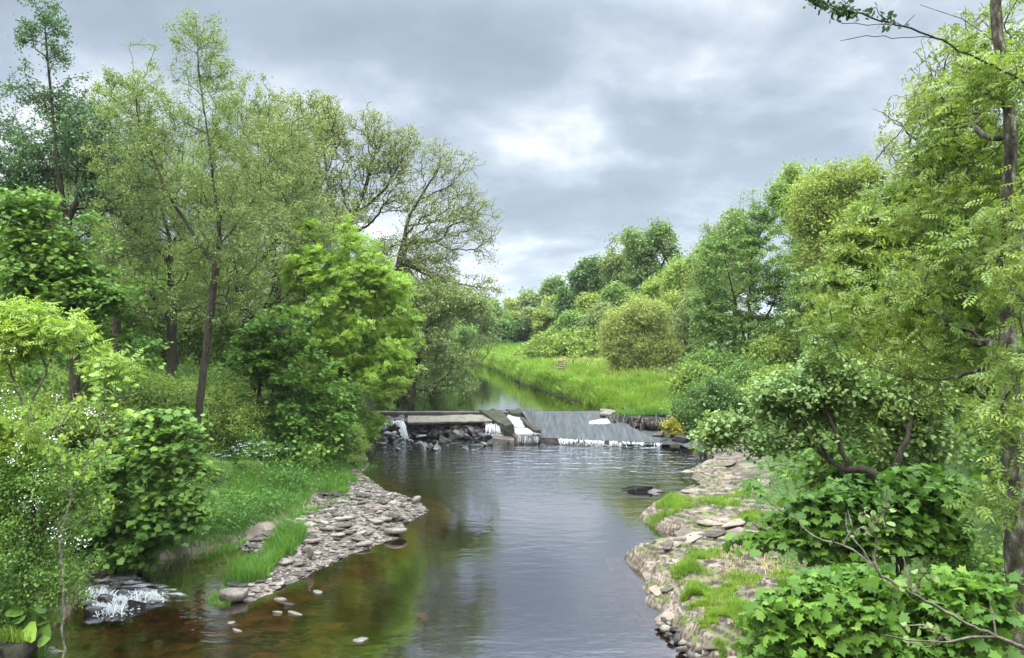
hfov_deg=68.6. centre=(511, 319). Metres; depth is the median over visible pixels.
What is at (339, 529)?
flat stone
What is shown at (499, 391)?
water
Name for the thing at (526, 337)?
tree
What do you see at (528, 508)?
water
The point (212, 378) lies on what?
shrub
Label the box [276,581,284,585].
flat stone
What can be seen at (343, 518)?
flat stone
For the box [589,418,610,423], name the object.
waterfall
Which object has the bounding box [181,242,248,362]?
distant tree
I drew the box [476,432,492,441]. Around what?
rock
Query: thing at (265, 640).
bed stones
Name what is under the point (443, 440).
rock
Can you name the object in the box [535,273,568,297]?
tree
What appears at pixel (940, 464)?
shrub
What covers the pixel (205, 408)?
shrub
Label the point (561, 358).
dry grass
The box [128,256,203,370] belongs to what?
distant tree
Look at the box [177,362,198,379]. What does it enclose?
shrub
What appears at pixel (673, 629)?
stone
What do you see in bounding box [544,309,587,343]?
tree
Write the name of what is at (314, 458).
shrub
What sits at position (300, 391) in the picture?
shrub
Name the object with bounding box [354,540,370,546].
flat stone
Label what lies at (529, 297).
distant tree
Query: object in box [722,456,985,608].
sycamore sapling
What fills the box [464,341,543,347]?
grass
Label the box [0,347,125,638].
hawthorn bush
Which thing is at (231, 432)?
shrub
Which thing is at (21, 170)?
alder tree
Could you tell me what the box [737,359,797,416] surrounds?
tree
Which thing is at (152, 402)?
shrub
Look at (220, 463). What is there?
shrub
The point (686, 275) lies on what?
tree
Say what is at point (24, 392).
shrub
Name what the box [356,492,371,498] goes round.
flat stone
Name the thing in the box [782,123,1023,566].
rowan tree
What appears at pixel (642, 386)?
grass
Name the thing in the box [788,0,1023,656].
ash tree
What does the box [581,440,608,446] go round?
waterfall
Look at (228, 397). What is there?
shrub
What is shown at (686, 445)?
rock
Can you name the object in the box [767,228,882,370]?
alder tree
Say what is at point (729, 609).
shelf grass
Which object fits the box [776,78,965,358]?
oak tree
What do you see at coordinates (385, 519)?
flat stone
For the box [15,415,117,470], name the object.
shrub
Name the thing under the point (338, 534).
flat stone
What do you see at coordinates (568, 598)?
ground
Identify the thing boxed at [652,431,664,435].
rock
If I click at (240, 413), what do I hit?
shrub
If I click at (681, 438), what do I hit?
rock
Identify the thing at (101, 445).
sapling
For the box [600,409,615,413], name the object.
flat rock
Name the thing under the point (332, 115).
oak tree
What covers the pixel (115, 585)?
rock
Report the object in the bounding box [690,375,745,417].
tree
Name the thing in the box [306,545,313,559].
stone
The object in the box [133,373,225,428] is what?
shrub
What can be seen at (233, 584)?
flat stone
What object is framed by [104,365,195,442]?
shrub
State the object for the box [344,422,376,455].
shrub
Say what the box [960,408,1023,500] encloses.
shrub
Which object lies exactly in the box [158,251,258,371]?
distant tree
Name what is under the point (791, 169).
tree
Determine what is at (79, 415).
shrub
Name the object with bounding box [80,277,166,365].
distant tree
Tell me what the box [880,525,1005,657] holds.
shrub
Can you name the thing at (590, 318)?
tree
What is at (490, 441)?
rock
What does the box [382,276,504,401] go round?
willow tree
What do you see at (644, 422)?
abutment
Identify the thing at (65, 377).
shrub
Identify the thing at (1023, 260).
distant tree
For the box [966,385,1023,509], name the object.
shrub
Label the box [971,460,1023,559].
shrub
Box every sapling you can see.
[43,363,153,657]
[65,406,225,577]
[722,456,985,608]
[730,552,1023,657]
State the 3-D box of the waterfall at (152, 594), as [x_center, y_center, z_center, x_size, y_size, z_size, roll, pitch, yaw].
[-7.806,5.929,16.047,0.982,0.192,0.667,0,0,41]
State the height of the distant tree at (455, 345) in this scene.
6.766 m
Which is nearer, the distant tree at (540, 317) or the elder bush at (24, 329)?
the elder bush at (24, 329)
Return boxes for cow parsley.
[210,441,285,463]
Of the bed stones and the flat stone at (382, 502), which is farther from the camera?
the flat stone at (382, 502)
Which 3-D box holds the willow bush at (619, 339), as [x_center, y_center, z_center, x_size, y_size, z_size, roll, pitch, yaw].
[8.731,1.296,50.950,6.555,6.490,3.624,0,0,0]
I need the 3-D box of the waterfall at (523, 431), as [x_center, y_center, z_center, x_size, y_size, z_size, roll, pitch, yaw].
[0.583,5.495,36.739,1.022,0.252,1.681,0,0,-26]
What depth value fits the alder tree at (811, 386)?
12.11 m
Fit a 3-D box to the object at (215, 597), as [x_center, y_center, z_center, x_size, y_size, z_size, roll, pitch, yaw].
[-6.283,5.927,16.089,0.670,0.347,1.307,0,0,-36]
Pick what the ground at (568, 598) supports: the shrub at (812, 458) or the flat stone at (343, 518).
the shrub at (812, 458)
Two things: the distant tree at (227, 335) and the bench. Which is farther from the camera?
the bench
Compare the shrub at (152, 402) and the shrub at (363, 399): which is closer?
the shrub at (152, 402)
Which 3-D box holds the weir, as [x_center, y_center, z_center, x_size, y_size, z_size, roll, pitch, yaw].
[0.404,5.603,37.551,17.215,1.839,4.501,0,0,0]
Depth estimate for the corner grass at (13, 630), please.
13.26 m
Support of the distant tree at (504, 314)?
on the ground at (568, 598)
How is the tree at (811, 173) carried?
on the ground at (568, 598)
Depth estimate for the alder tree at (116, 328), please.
36.75 m
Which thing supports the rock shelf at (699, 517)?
on the ground at (568, 598)
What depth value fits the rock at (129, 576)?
17.31 m
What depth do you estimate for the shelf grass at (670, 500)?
22.46 m
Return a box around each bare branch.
[796,490,1023,649]
[803,0,1023,83]
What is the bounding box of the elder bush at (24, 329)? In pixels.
[0,287,147,612]
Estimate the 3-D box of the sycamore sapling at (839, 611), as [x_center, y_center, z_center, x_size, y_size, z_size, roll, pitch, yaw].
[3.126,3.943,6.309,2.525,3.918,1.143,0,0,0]
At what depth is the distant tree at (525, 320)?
95.31 m
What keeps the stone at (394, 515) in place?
on the flat stone
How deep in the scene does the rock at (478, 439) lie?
36.71 m
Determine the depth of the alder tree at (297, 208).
33.76 m
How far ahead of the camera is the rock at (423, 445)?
35.15 m
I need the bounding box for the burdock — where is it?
[5,598,64,657]
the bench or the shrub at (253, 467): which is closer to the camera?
the shrub at (253, 467)
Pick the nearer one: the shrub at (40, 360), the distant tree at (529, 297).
the shrub at (40, 360)
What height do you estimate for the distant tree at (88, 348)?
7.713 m
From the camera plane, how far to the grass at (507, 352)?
74.05 m
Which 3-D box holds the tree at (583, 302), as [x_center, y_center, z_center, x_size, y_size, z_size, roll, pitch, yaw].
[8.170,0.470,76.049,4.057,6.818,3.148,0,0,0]
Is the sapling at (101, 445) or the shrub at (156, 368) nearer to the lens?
the sapling at (101, 445)
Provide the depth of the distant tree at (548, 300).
110.31 m
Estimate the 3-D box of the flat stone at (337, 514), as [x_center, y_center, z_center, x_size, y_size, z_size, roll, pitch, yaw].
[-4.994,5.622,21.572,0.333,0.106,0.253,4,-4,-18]
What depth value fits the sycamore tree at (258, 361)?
28.53 m
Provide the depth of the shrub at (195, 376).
30.63 m
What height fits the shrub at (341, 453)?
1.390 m
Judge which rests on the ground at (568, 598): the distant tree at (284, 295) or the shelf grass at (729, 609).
the distant tree at (284, 295)
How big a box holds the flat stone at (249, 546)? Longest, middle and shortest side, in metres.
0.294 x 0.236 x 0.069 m
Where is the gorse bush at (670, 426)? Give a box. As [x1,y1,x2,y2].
[656,417,686,437]
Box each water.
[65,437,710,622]
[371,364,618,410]
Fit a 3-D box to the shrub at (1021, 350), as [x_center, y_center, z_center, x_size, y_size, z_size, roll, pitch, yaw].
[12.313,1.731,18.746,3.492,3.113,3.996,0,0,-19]
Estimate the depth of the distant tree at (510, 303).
117.10 m
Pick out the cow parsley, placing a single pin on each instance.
(244, 452)
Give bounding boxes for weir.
[373,408,690,454]
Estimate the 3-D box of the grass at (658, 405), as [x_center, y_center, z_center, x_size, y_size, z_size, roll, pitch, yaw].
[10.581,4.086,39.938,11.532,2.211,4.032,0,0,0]
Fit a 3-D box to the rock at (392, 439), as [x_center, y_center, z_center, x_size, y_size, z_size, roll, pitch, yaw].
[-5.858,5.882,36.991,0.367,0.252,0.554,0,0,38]
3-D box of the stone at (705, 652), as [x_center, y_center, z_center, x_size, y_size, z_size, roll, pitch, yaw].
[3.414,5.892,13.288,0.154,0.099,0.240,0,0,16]
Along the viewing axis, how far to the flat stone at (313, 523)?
20.92 m
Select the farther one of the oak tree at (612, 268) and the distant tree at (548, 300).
the distant tree at (548, 300)
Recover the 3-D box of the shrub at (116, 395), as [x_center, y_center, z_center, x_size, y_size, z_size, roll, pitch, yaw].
[-13.571,2.935,23.447,4.130,3.749,3.648,0,0,10]
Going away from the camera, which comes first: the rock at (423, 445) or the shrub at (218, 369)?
the shrub at (218, 369)
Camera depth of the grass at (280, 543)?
18.10 m
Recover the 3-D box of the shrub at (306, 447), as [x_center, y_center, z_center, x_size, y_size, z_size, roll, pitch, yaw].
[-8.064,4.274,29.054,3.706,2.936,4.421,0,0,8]
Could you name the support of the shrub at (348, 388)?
on the ground at (568, 598)
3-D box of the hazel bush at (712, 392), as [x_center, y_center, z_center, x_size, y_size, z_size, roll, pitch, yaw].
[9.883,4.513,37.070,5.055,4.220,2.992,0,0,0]
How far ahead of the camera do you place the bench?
53.84 m
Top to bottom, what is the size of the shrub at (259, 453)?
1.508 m
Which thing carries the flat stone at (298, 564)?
on the ground at (568, 598)
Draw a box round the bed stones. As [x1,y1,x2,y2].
[72,539,466,657]
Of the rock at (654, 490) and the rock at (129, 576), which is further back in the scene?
the rock at (654, 490)
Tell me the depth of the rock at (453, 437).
36.90 m
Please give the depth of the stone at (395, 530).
20.58 m
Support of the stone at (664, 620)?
on the rock shelf at (657, 595)
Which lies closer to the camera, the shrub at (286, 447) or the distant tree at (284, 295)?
the shrub at (286, 447)
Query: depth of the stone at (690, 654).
13.20 m
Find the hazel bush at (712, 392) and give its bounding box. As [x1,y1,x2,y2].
[661,371,762,440]
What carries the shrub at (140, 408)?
on the ground at (568, 598)
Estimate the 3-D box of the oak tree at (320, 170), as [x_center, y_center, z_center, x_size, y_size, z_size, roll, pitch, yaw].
[-12.219,-4.056,40.006,9.102,16.234,4.714,0,0,0]
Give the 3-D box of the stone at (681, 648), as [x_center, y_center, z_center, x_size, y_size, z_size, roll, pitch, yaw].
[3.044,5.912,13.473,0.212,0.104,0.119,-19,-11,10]
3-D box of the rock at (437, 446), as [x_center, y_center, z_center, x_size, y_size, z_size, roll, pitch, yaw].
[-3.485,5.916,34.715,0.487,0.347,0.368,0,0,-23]
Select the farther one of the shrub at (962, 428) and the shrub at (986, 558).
the shrub at (962, 428)
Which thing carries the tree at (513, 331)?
on the ground at (568, 598)
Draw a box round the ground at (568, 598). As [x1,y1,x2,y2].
[0,316,1003,657]
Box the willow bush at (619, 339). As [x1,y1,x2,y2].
[596,292,689,374]
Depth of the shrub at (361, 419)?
32.53 m
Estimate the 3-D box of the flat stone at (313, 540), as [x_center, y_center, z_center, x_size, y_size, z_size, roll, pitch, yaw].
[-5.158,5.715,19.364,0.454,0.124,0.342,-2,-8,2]
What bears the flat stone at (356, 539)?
on the ground at (568, 598)
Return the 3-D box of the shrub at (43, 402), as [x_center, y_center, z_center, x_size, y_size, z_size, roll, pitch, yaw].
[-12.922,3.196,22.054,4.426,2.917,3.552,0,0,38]
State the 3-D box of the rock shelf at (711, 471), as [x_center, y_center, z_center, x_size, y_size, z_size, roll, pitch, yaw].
[8.500,6.074,28.987,4.250,0.852,6.400,0,0,0]
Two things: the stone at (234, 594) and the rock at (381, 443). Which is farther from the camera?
the rock at (381, 443)
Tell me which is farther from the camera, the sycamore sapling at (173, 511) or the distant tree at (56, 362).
the distant tree at (56, 362)
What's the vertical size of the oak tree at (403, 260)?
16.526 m
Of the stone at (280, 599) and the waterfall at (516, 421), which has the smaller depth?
the stone at (280, 599)
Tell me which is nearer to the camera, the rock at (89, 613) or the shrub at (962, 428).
the rock at (89, 613)
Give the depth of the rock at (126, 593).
16.14 m
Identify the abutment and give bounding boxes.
[606,413,674,430]
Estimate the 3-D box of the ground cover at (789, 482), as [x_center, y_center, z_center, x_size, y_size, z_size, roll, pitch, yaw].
[11.835,3.351,24.001,12.511,4.705,30.175,0,0,0]
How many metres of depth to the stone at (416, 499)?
24.21 m
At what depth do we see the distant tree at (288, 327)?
43.59 m
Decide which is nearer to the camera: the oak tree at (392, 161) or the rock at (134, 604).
the rock at (134, 604)
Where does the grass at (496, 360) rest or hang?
on the ground at (568, 598)
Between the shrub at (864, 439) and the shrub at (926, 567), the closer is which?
the shrub at (926, 567)
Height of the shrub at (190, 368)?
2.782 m
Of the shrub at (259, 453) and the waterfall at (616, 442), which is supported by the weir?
the waterfall at (616, 442)
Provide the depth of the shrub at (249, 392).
32.22 m
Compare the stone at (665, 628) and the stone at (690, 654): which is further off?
the stone at (665, 628)
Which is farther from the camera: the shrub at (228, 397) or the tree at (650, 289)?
the tree at (650, 289)
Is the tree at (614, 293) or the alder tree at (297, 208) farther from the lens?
the tree at (614, 293)
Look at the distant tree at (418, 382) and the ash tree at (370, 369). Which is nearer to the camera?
the ash tree at (370, 369)
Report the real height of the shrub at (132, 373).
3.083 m
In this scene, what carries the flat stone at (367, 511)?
on the ground at (568, 598)
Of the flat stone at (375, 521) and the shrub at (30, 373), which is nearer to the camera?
the flat stone at (375, 521)
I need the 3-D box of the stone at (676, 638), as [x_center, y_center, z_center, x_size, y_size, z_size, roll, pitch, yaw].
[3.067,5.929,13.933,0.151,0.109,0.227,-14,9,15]
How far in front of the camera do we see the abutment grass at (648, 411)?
38.61 m
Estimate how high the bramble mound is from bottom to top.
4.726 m
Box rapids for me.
[90,579,184,604]
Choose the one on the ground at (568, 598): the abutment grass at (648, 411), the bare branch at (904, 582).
the bare branch at (904, 582)
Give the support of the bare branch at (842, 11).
attached to the ash tree at (981, 273)
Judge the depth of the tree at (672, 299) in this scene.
61.39 m
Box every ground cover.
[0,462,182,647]
[29,429,364,543]
[736,408,1000,627]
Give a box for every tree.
[0,0,165,366]
[0,184,172,449]
[0,263,66,376]
[2,131,274,378]
[40,73,215,361]
[48,275,137,366]
[70,6,307,458]
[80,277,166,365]
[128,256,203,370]
[131,315,193,360]
[132,236,224,372]
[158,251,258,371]
[170,70,349,392]
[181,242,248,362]
[196,257,272,375]
[207,93,369,360]
[207,304,357,451]
[240,90,369,315]
[253,279,309,333]
[254,212,428,446]
[256,250,311,309]
[273,304,340,369]
[289,92,428,379]
[301,288,355,380]
[332,311,381,368]
[354,136,509,390]
[356,234,467,391]
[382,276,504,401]
[402,299,431,388]
[419,327,458,383]
[423,323,463,378]
[448,317,482,371]
[457,308,485,341]
[471,308,497,343]
[481,297,510,336]
[486,318,524,343]
[501,295,520,311]
[508,309,527,333]
[511,312,535,342]
[513,286,552,312]
[519,303,553,337]
[527,308,557,343]
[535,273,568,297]
[541,293,556,334]
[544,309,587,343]
[548,253,607,341]
[570,298,619,337]
[573,291,600,314]
[594,233,641,300]
[595,280,638,322]
[615,215,687,347]
[631,267,674,320]
[641,285,708,345]
[650,365,681,374]
[658,254,687,309]
[661,302,724,364]
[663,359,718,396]
[668,217,748,351]
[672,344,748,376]
[679,247,740,349]
[680,174,816,362]
[686,336,977,572]
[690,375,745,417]
[704,210,765,336]
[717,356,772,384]
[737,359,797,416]
[764,156,806,345]
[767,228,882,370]
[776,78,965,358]
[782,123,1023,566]
[785,157,849,269]
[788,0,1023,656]
[836,286,894,357]
[874,1,1023,343]
[883,165,999,316]
[993,194,1023,337]
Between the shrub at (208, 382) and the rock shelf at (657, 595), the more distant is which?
the shrub at (208, 382)
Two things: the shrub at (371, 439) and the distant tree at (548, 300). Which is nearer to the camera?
the shrub at (371, 439)
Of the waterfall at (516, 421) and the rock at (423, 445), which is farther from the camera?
the waterfall at (516, 421)
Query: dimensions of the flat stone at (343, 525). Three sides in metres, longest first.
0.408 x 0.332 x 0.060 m
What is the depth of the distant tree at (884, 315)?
43.43 m
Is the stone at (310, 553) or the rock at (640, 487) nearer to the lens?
the stone at (310, 553)
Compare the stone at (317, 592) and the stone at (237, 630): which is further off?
the stone at (317, 592)
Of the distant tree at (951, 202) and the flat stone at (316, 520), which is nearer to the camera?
the flat stone at (316, 520)
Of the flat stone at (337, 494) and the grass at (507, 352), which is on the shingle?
the flat stone at (337, 494)
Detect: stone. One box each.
[219,587,247,601]
[226,579,248,587]
[233,628,241,632]
[247,544,258,548]
[262,531,271,536]
[273,611,282,614]
[274,597,285,601]
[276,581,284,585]
[277,558,292,563]
[283,602,294,606]
[288,611,302,616]
[292,562,303,566]
[303,538,320,543]
[305,521,316,526]
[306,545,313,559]
[312,518,322,522]
[313,590,322,594]
[319,527,331,530]
[330,532,344,536]
[331,491,341,497]
[333,513,343,516]
[333,527,344,530]
[337,516,352,520]
[337,524,351,527]
[351,537,364,541]
[353,637,368,643]
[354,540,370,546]
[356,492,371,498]
[364,510,373,515]
[368,518,383,523]
[377,500,387,504]
[377,517,391,521]
[384,528,406,533]
[388,511,400,518]
[411,496,420,503]
[660,625,670,632]
[661,617,667,624]
[670,626,678,632]
[673,633,680,644]
[675,646,687,651]
[687,651,695,657]
[701,649,708,656]
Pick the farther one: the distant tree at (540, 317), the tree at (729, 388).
the distant tree at (540, 317)
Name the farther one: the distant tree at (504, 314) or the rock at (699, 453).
the distant tree at (504, 314)
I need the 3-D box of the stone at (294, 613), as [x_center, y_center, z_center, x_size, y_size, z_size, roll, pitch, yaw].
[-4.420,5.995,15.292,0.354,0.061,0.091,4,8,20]
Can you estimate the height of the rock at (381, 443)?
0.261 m
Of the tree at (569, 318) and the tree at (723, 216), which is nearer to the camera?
the tree at (723, 216)
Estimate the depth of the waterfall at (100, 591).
16.18 m
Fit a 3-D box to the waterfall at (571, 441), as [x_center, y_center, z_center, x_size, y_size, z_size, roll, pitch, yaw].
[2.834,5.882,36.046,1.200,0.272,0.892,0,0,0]
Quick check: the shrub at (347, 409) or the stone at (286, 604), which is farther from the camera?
the shrub at (347, 409)
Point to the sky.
(590, 119)
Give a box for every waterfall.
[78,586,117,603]
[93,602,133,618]
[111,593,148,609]
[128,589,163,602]
[396,420,408,439]
[485,423,503,435]
[507,415,523,427]
[514,428,540,435]
[517,435,538,443]
[558,438,583,445]
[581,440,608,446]
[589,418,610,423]
[609,441,629,446]
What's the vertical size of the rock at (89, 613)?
0.296 m
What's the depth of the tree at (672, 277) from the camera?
65.31 m
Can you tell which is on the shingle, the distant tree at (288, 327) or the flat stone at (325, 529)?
the flat stone at (325, 529)
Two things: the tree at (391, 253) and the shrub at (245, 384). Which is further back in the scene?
the tree at (391, 253)
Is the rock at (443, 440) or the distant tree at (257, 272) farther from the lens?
the distant tree at (257, 272)
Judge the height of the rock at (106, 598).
0.241 m
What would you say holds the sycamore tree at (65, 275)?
on the ground at (568, 598)
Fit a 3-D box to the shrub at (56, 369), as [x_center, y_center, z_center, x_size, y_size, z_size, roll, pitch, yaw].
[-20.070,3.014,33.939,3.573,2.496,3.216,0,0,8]
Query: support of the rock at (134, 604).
in the water at (528, 508)
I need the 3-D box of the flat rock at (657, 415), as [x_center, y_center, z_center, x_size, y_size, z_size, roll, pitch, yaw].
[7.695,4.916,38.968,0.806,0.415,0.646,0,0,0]
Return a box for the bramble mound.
[511,325,623,359]
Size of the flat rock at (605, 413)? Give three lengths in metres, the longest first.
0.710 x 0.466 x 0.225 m
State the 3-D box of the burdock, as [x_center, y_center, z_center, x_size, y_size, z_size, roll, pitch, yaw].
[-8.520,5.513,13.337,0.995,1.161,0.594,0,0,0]
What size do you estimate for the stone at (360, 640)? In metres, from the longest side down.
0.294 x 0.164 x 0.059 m
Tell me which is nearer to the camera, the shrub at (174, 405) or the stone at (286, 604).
the stone at (286, 604)
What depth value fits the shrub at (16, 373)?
25.64 m
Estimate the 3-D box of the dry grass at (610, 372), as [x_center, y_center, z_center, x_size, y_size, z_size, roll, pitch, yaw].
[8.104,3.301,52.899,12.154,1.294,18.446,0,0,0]
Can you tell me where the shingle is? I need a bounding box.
[214,469,427,603]
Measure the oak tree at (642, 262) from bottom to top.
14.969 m
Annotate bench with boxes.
[555,360,566,368]
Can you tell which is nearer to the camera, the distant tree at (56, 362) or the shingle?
the shingle
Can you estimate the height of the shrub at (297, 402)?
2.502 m
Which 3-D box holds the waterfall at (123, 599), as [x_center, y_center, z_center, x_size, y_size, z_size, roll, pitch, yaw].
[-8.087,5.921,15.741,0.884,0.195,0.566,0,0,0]
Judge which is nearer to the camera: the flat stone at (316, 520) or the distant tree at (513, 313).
the flat stone at (316, 520)
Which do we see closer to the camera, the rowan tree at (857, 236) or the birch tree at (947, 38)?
the birch tree at (947, 38)
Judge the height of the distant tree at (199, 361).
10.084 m
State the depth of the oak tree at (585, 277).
89.21 m
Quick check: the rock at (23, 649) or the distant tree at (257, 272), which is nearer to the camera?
the rock at (23, 649)
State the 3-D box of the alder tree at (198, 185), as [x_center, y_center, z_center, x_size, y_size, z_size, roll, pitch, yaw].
[-10.793,-2.733,25.011,8.010,15.525,4.534,0,0,0]
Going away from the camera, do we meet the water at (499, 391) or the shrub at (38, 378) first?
the shrub at (38, 378)
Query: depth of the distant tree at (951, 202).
38.90 m
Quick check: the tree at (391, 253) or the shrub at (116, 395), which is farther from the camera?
the tree at (391, 253)
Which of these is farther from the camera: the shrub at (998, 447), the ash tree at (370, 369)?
the ash tree at (370, 369)
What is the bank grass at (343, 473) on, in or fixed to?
on the ground at (568, 598)
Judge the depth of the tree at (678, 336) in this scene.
55.70 m
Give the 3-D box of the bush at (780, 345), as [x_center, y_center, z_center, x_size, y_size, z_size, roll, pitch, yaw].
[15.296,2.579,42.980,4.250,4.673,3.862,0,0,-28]
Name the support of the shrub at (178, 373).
on the ground at (568, 598)
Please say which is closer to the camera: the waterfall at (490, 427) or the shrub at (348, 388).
the shrub at (348, 388)
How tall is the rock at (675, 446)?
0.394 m
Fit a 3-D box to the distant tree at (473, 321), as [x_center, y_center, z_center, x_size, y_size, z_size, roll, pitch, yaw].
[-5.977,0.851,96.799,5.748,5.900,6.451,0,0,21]
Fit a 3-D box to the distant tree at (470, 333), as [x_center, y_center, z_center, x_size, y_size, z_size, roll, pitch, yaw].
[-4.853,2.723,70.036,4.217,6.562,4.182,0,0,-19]
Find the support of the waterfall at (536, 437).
on the weir
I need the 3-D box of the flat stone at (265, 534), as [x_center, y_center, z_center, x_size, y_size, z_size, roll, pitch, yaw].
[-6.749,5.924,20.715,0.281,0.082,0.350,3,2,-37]
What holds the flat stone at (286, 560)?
on the shingle
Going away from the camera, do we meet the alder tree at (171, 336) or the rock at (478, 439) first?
the alder tree at (171, 336)
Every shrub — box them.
[0,362,62,412]
[0,378,56,410]
[0,380,125,464]
[2,355,134,454]
[3,360,58,437]
[3,365,68,399]
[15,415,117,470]
[20,358,63,390]
[24,361,67,384]
[27,392,140,468]
[40,373,110,400]
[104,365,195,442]
[106,383,179,446]
[108,368,226,443]
[124,348,179,378]
[128,366,159,382]
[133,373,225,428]
[137,368,215,442]
[155,370,222,440]
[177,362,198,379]
[178,360,200,374]
[180,371,241,393]
[181,359,232,387]
[185,392,272,454]
[187,381,228,433]
[189,364,252,395]
[192,451,234,482]
[193,361,268,393]
[199,377,247,438]
[206,404,267,451]
[232,428,283,466]
[237,385,264,395]
[239,458,266,477]
[254,393,308,440]
[260,368,334,440]
[261,371,326,415]
[265,394,344,470]
[274,426,316,464]
[282,371,366,456]
[300,451,320,470]
[310,390,366,453]
[330,434,369,464]
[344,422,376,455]
[349,402,377,437]
[354,389,373,406]
[354,392,384,444]
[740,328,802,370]
[779,424,919,507]
[841,421,944,472]
[843,415,883,489]
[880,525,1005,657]
[938,530,1004,636]
[942,357,1023,444]
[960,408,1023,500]
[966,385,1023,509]
[968,337,1023,423]
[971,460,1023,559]
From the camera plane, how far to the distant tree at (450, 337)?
55.90 m
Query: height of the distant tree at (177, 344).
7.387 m
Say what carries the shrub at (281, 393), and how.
on the ground at (568, 598)
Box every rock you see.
[0,634,41,657]
[83,605,105,620]
[89,571,139,590]
[97,594,116,605]
[108,582,124,591]
[122,592,133,598]
[127,599,146,614]
[373,442,386,445]
[387,437,398,441]
[419,442,428,448]
[431,444,440,450]
[439,436,450,443]
[449,434,456,441]
[474,437,480,441]
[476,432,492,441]
[487,439,493,445]
[599,411,612,416]
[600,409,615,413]
[621,484,653,490]
[648,488,664,491]
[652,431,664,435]
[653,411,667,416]
[670,443,679,449]
[672,434,691,442]
[681,440,702,449]
[695,448,708,456]
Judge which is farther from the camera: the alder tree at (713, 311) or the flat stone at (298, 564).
the alder tree at (713, 311)
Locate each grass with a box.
[0,606,68,642]
[6,446,378,567]
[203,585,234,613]
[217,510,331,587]
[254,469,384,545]
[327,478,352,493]
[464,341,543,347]
[468,350,622,408]
[475,344,660,379]
[513,357,750,409]
[542,355,674,383]
[553,356,607,361]
[603,379,758,418]
[615,406,667,414]
[643,487,766,531]
[667,545,801,657]
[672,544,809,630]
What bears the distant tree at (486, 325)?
on the ground at (568, 598)
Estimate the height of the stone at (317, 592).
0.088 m
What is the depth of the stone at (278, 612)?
15.31 m
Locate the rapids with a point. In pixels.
(138, 586)
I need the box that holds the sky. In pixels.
[0,0,1023,315]
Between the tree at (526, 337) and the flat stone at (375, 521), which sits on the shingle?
the flat stone at (375, 521)
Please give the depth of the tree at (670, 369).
46.82 m
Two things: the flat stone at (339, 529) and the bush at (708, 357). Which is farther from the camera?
the bush at (708, 357)
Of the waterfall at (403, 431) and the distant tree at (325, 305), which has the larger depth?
the distant tree at (325, 305)
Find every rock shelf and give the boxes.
[604,527,814,657]
[631,479,783,537]
[664,458,752,484]
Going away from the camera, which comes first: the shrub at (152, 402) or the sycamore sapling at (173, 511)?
the sycamore sapling at (173, 511)
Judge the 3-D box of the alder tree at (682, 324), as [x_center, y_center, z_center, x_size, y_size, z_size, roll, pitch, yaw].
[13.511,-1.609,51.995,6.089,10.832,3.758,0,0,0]
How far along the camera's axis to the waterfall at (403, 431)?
37.98 m
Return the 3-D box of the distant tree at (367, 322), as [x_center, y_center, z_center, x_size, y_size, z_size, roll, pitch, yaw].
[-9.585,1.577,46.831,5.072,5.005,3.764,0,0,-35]
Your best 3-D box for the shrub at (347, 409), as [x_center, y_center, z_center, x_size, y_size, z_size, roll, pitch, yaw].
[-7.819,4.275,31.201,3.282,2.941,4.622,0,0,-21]
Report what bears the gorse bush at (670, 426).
on the ground at (568, 598)

